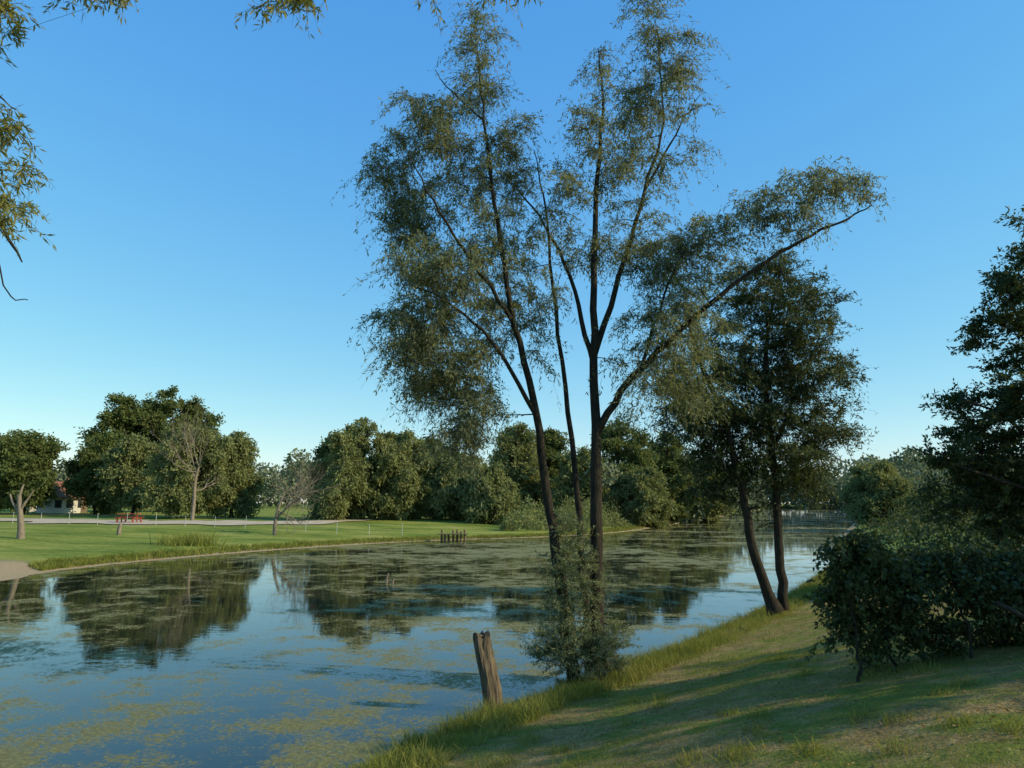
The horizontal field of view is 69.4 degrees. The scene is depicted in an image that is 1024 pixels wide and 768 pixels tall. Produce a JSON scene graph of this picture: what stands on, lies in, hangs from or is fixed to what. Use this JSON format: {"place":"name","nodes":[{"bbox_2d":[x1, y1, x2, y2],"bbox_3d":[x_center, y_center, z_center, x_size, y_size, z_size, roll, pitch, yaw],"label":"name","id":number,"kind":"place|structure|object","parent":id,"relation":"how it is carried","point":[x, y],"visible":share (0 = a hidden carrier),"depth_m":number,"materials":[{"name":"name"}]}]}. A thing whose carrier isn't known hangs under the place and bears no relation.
{"place":"outdoors","nodes":[
{"label":"outdoors","id":0,"kind":"place"},
{"bbox_2d":[0,518,376,524],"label":"path","id":1,"kind":"structure","parent":0,"point":[220,522],"depth_m":69.15,"materials":[{"name":"grey concrete"}]},
{"bbox_2d":[114,513,141,521],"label":"picnic table","id":2,"kind":"object","parent":1,"relation":"on","point":[121,517],"visible":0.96,"depth_m":66.76,"materials":[{"name":"red paint"}]},
{"bbox_2d":[0,509,855,767],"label":"water","id":3,"kind":"structure","parent":0,"point":[291,658],"depth_m":17.20,"materials":[{"name":"blue liquid"}]},
{"bbox_2d":[0,503,1023,767],"bbox_3d":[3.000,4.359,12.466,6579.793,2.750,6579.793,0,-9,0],"label":"ground","id":4,"kind":"structure","parent":0,"point":[46,541],"depth_m":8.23,"materials":[{"name":"green plant"}]},
{"bbox_2d":[0,433,13,511],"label":"linden tree","id":5,"kind":"object","parent":4,"relation":"on","point":[0,471],"visible":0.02,"depth_m":95.24,"materials":[{"name":"green plant"}]},
{"bbox_2d":[9,484,33,538],"bbox_3d":[-30.165,7.843,45.330,1.532,3.430,0.448,0,-9,0],"label":"dead trunk","id":6,"kind":"object","parent":4,"relation":"on","point":[19,507],"visible":0.97,"depth_m":45.25,"materials":[{"name":"grey wood"}]},
{"bbox_2d":[0,429,70,514],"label":"linden tree","id":7,"kind":"object","parent":4,"relation":"on","point":[26,457],"visible":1,"depth_m":89.94,"materials":[{"name":"green plant"}]},
{"bbox_2d":[36,498,80,512],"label":"walls","id":8,"kind":"structure","parent":4,"relation":"on","point":[62,509],"depth_m":98.67,"materials":[{"name":"paint"}]},
{"bbox_2d":[52,478,74,497],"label":"roof","id":9,"kind":"structure","parent":8,"relation":"on","point":[60,494],"depth_m":99.04,"materials":[{"name":"tile"}]},
{"bbox_2d":[55,500,81,507],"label":"windows","id":10,"kind":"structure","parent":8,"relation":"attached to","point":[58,503],"depth_m":98.83,"materials":[{"name":"grey glass"}]},
{"bbox_2d":[81,498,86,512],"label":"door","id":11,"kind":"structure","parent":8,"relation":"attached to","point":[84,510],"depth_m":100.43,"materials":[{"name":"brown wood"}]},
{"bbox_2d":[56,429,123,514],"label":"linden tree","id":12,"kind":"object","parent":4,"relation":"on","point":[80,482],"visible":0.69,"depth_m":93.45,"materials":[{"name":"green plant"}]},
{"bbox_2d":[72,392,151,446],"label":"poplar tree","id":13,"kind":"object","parent":4,"relation":"on","point":[125,415],"visible":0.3,"depth_m":106.98,"materials":[{"name":"green plant"}]},
{"bbox_2d":[116,523,121,534],"bbox_3d":[-27.111,10.121,51.041,0.331,0.972,0.280,0,-9,0],"label":"wooden stake","id":14,"kind":"object","parent":4,"relation":"on","point":[119,528],"visible":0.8,"depth_m":50.97,"materials":[{"name":"brown wood"}]},
{"bbox_2d":[93,432,165,515],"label":"willow tree","id":15,"kind":"object","parent":4,"relation":"on","point":[126,465],"visible":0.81,"depth_m":89.80,"materials":[{"name":"green plant"}]},
{"bbox_2d":[133,385,196,511],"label":"poplar tree","id":16,"kind":"object","parent":4,"relation":"on","point":[163,408],"visible":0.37,"depth_m":110.80,"materials":[{"name":"green plant"}]},
{"bbox_2d":[146,398,225,519],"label":"dead tree","id":17,"kind":"object","parent":4,"relation":"on","point":[192,515],"visible":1,"depth_m":73.00,"materials":[{"name":"grey plant"}]},
{"bbox_2d":[134,421,244,518],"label":"willow tree","id":18,"kind":"object","parent":4,"relation":"on","point":[170,490],"visible":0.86,"depth_m":81.77,"materials":[{"name":"green plant"}]},
{"bbox_2d":[165,394,225,448],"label":"poplar tree","id":19,"kind":"object","parent":4,"relation":"on","point":[212,421],"visible":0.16,"depth_m":113.81,"materials":[{"name":"green plant"}]},
{"bbox_2d":[12,512,402,533],"bbox_3d":[-28.530,11.671,61.753,39.237,2.199,1.080,-1,-9,5],"label":"wire fence","id":20,"kind":"object","parent":4,"relation":"on","point":[177,516],"visible":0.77,"depth_m":61.79,"materials":[{"name":"metal"}]},
{"bbox_2d":[204,429,271,517],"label":"willow tree","id":21,"kind":"object","parent":4,"relation":"on","point":[247,485],"visible":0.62,"depth_m":86.51,"materials":[{"name":"green plant"}]},
{"bbox_2d":[0,0,542,300],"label":"willow tree","id":22,"kind":"object","parent":4,"relation":"on","point":[7,128],"visible":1,"depth_m":5.38,"materials":[{"name":"green plant"}]},
{"bbox_2d":[262,452,350,535],"bbox_3d":[-16.175,8.094,57.623,6.792,7.475,6.350,0,-9,0],"label":"dead tree","id":23,"kind":"object","parent":4,"relation":"on","point":[287,507],"visible":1,"depth_m":57.27,"materials":[{"name":"grey plant"}]},
{"bbox_2d":[302,437,355,515],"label":"willow tree","id":24,"kind":"object","parent":4,"relation":"on","point":[321,451],"visible":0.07,"depth_m":84.33,"materials":[{"name":"green plant"}]},
{"bbox_2d":[28,525,643,570],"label":"reeds","id":25,"kind":"object","parent":4,"relation":"on","point":[75,561],"visible":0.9,"depth_m":45.49,"materials":[{"name":"green plant"}]},
{"bbox_2d":[304,417,412,520],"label":"willow tree","id":26,"kind":"object","parent":4,"relation":"on","point":[351,445],"visible":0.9,"depth_m":79.03,"materials":[{"name":"green plant"}]},
{"bbox_2d":[360,428,439,520],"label":"willow tree","id":27,"kind":"object","parent":4,"relation":"on","point":[416,489],"visible":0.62,"depth_m":81.10,"materials":[{"name":"green plant"}]},
{"bbox_2d":[406,436,452,515],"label":"poplar tree","id":28,"kind":"object","parent":4,"relation":"on","point":[429,441],"visible":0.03,"depth_m":98.68,"materials":[{"name":"green plant"}]},
{"bbox_2d":[437,529,467,540],"bbox_3d":[-4.694,12.194,58.818,2.400,1.200,0.915,0,-9,0],"label":"wooden fence","id":29,"kind":"object","parent":4,"relation":"on","point":[453,534],"visible":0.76,"depth_m":58.94,"materials":[{"name":"brown wood"}]},
{"bbox_2d":[422,450,489,519],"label":"willow tree","id":30,"kind":"object","parent":4,"relation":"on","point":[442,502],"visible":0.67,"depth_m":81.29,"materials":[{"name":"green plant"}]},
{"bbox_2d":[455,461,521,524],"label":"willow tree","id":31,"kind":"object","parent":4,"relation":"on","point":[497,500],"visible":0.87,"depth_m":77.59,"materials":[{"name":"green plant"}]},
{"bbox_2d":[473,630,503,709],"bbox_3d":[-0.303,4.456,10.820,0.547,1.636,0.348,0,-9,0],"label":"tree stump","id":32,"kind":"object","parent":4,"relation":"on","point":[489,675],"visible":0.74,"depth_m":10.78,"materials":[{"name":"brown wood"}]},
{"bbox_2d":[486,421,550,517],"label":"poplar tree","id":33,"kind":"object","parent":4,"relation":"on","point":[519,453],"visible":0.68,"depth_m":94.49,"materials":[{"name":"green plant"}]},
{"bbox_2d":[51,445,1020,522],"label":"distant trees","id":34,"kind":"object","parent":4,"relation":"on","point":[909,466],"visible":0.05,"depth_m":158.09,"materials":[{"name":"green plant"}]},
{"bbox_2d":[528,426,569,512],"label":"poplar tree","id":35,"kind":"object","parent":4,"relation":"on","point":[554,441],"visible":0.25,"depth_m":98.39,"materials":[{"name":"green plant"}]},
{"bbox_2d":[499,493,646,530],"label":"riverside scrub","id":36,"kind":"object","parent":4,"relation":"on","point":[532,518],"visible":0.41,"depth_m":75.88,"materials":[{"name":"green plant"}]},
{"bbox_2d":[519,507,642,689],"bbox_3d":[1.103,3.606,12.364,1.852,3.179,1.763,-6,-11,32],"label":"willow shrub","id":37,"kind":"object","parent":4,"relation":"on","point":[556,645],"visible":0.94,"depth_m":12.20,"materials":[{"name":"green plant"}]},
{"bbox_2d":[549,446,619,519],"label":"willow tree","id":38,"kind":"object","parent":4,"relation":"on","point":[563,488],"visible":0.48,"depth_m":89.84,"materials":[{"name":"green plant"}]},
{"bbox_2d":[329,0,894,681],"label":"willow tree","id":39,"kind":"object","parent":4,"relation":"on","point":[445,290],"visible":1,"depth_m":13.19,"materials":[{"name":"green plant"}]},
{"bbox_2d":[587,418,659,509],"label":"poplar tree","id":40,"kind":"object","parent":4,"relation":"on","point":[632,452],"visible":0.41,"depth_m":98.38,"materials":[{"name":"green plant"}]},
{"bbox_2d":[611,464,677,527],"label":"willow tree","id":41,"kind":"object","parent":4,"relation":"on","point":[644,489],"visible":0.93,"depth_m":89.51,"materials":[{"name":"green plant"}]},
{"bbox_2d":[645,429,706,524],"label":"poplar tree","id":42,"kind":"object","parent":4,"relation":"on","point":[667,464],"visible":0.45,"depth_m":102.05,"materials":[{"name":"green plant"}]},
{"bbox_2d":[681,461,735,522],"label":"willow tree","id":43,"kind":"object","parent":4,"relation":"on","point":[711,515],"visible":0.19,"depth_m":114.22,"materials":[{"name":"green plant"}]},
{"bbox_2d":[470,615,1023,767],"bbox_3d":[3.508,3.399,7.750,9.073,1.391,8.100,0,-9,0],"label":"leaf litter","id":44,"kind":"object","parent":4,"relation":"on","point":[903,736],"visible":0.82,"depth_m":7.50,"materials":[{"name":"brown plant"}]},
{"bbox_2d":[639,245,879,615],"bbox_3d":[6.657,1.011,19.970,6.516,9.989,4.818,0,-9,0],"label":"willow tree","id":45,"kind":"object","parent":4,"relation":"on","point":[768,413],"visible":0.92,"depth_m":19.30,"materials":[{"name":"green plant"}]},
{"bbox_2d":[836,457,918,528],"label":"poplar tree","id":46,"kind":"object","parent":4,"relation":"on","point":[864,500],"visible":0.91,"depth_m":77.50,"materials":[{"name":"green plant"}]},
{"bbox_2d":[794,525,1023,681],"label":"vine bush","id":47,"kind":"object","parent":4,"relation":"on","point":[982,587],"visible":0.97,"depth_m":8.10,"materials":[{"name":"green plant"}]},
{"bbox_2d":[893,486,960,517],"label":"willow tree","id":48,"kind":"object","parent":4,"relation":"on","point":[943,495],"visible":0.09,"depth_m":73.59,"materials":[{"name":"green plant"}]},
{"bbox_2d":[861,485,1023,566],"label":"hedge","id":49,"kind":"object","parent":4,"relation":"on","point":[908,520],"visible":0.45,"depth_m":30.24,"materials":[{"name":"green plant"}]},
{"bbox_2d":[898,205,1023,554],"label":"ash tree","id":50,"kind":"object","parent":4,"relation":"on","point":[965,455],"visible":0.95,"depth_m":22.04,"materials":[{"name":"green plant"}]},
{"bbox_2d":[949,475,1015,514],"bbox_3d":[35.556,8.877,54.223,6.592,5.021,6.515,0,-9,0],"label":"willow tree","id":51,"kind":"object","parent":4,"relation":"on","point":[975,488],"visible":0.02,"depth_m":54.60,"materials":[{"name":"green plant"}]},
{"bbox_2d":[0,0,1023,502],"label":"sky","id":52,"kind":"structure","parent":0,"point":[196,162],"materials":[{"name":"blue"}]}
]}

